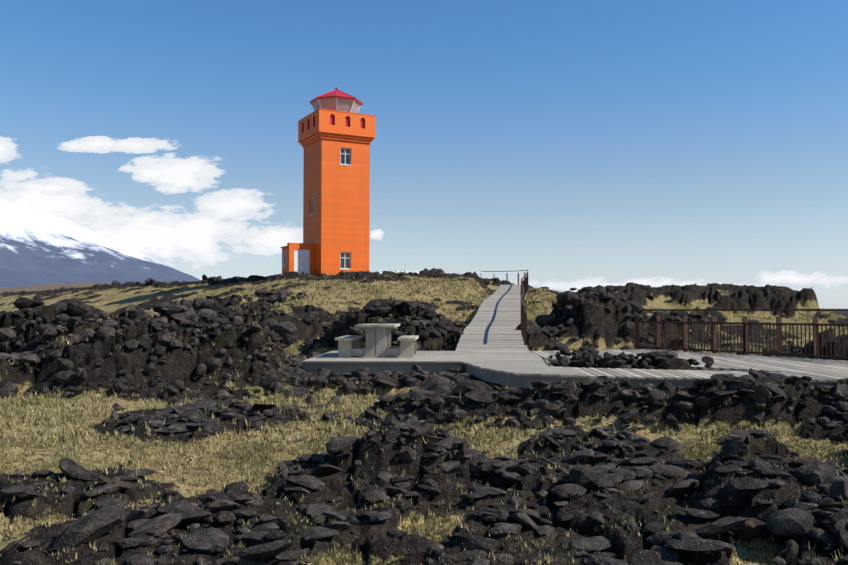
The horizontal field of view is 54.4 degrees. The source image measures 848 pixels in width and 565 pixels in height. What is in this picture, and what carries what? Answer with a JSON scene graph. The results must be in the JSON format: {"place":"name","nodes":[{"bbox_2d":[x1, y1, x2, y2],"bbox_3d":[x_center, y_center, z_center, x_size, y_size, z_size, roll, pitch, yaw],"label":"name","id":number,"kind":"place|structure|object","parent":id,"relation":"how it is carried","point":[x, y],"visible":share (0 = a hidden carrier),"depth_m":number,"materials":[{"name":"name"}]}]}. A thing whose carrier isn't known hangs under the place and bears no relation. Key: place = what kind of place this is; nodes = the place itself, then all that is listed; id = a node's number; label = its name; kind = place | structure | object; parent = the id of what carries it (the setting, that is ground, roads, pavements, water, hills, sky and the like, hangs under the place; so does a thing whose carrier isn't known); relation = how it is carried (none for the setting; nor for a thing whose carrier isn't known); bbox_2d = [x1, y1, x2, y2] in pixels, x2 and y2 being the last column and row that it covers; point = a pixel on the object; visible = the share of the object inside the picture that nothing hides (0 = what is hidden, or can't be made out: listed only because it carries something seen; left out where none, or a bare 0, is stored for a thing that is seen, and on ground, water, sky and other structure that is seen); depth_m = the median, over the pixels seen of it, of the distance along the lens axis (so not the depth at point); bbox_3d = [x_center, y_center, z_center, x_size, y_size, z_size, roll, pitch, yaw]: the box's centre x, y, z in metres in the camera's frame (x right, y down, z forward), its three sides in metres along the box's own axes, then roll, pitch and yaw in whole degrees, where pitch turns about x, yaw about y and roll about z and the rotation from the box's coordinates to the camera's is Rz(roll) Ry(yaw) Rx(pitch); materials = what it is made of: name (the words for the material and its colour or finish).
{"place":"outdoors","nodes":[
{"label":"outdoors","id":0,"kind":"place"},
{"bbox_2d":[0,282,111,293],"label":"hill","id":1,"kind":"structure","parent":0,"point":[44,287],"depth_m":683.81,"materials":[{"name":"brown plant"}]},
{"bbox_2d":[0,199,200,286],"bbox_3d":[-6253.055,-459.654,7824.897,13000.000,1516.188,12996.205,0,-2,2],"label":"mountain","id":2,"kind":"structure","parent":0,"point":[38,248],"depth_m":6568.49,"materials":[{"name":"white snow"}]},
{"bbox_2d":[0,271,847,564],"bbox_3d":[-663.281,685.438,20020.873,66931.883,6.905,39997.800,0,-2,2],"label":"terrain","id":3,"kind":"structure","parent":0,"point":[180,364],"depth_m":11.24,"materials":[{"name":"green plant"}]},
{"bbox_2d":[282,138,369,275],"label":"lighthouse tower","id":4,"kind":"structure","parent":3,"relation":"on","point":[336,223],"depth_m":56.27,"materials":[{"name":"orange paint"}]},
{"bbox_2d":[282,148,351,275],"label":"lighthouse windows","id":5,"kind":"structure","parent":4,"relation":"attached to","point":[301,260],"depth_m":56.16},
{"bbox_2d":[298,128,375,147],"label":"cornice","id":6,"kind":"structure","parent":4,"relation":"attached to","point":[318,134],"depth_m":56.38,"materials":[{"name":"orange paint"}]},
{"bbox_2d":[298,109,375,138],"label":"tower parapet","id":7,"kind":"structure","parent":6,"relation":"on","point":[336,120],"depth_m":56.35,"materials":[{"name":"orange paint"}]},
{"bbox_2d":[309,88,362,112],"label":"lantern room","id":8,"kind":"object","parent":7,"relation":"on","point":[336,100],"visible":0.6,"depth_m":56.84,"materials":[{"name":"white glass"}]},
{"bbox_2d":[0,285,757,402],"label":"lava rock piles","id":9,"kind":"object","parent":3,"relation":"on","point":[582,357],"visible":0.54,"depth_m":17.13,"materials":[{"name":"black stone"}]},
{"bbox_2d":[61,268,758,291],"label":"rocks","id":10,"kind":"object","parent":3,"relation":"on","point":[153,282],"visible":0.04,"depth_m":67.43,"materials":[{"name":"black stone"}]},
{"bbox_2d":[0,302,842,408],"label":"lava rubble","id":11,"kind":"object","parent":3,"relation":"on","point":[88,333],"visible":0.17,"depth_m":16.89,"materials":[{"name":"black stone"}]},
{"bbox_2d":[0,368,847,564],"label":"lava crust plates","id":12,"kind":"object","parent":3,"relation":"on","point":[795,520],"visible":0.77,"depth_m":7.96,"materials":[{"name":"black stone"}]},
{"bbox_2d":[0,270,847,564],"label":"grass tufts","id":13,"kind":"object","parent":3,"relation":"on","point":[262,480],"visible":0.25,"depth_m":10.90,"materials":[{"name":"beige plant"}]},
{"bbox_2d":[13,381,842,564],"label":"lava rubble","id":14,"kind":"object","parent":3,"relation":"on","point":[586,477],"visible":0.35,"depth_m":8.29,"materials":[{"name":"black stone"}]},
{"bbox_2d":[112,370,847,541],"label":"rocks","id":15,"kind":"object","parent":3,"relation":"on","point":[815,473],"visible":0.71,"depth_m":11.45,"materials":[{"name":"black stone"}]},
{"bbox_2d":[301,285,847,388],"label":"boardwalk","id":16,"kind":"structure","parent":3,"relation":"on","point":[492,347],"depth_m":17.74,"materials":[{"name":"grey wood"}]},
{"bbox_2d":[335,324,418,357],"bbox_3d":[-1.090,1.385,19.886,1.852,0.755,2.090,0,-2,2],"label":"picnic table","id":17,"kind":"object","parent":16,"relation":"on","point":[378,340],"visible":1,"depth_m":19.07,"materials":[{"name":"grey concrete"}]},
{"bbox_2d":[481,270,847,358],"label":"steel railings","id":18,"kind":"object","parent":16,"relation":"on","point":[815,324],"visible":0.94,"depth_m":20.61,"materials":[{"name":"brown metal"}]},
{"bbox_2d":[0,0,847,308],"label":"sky","id":19,"kind":"structure","parent":0,"point":[578,144],"materials":[{"name":"blue"}]}
]}

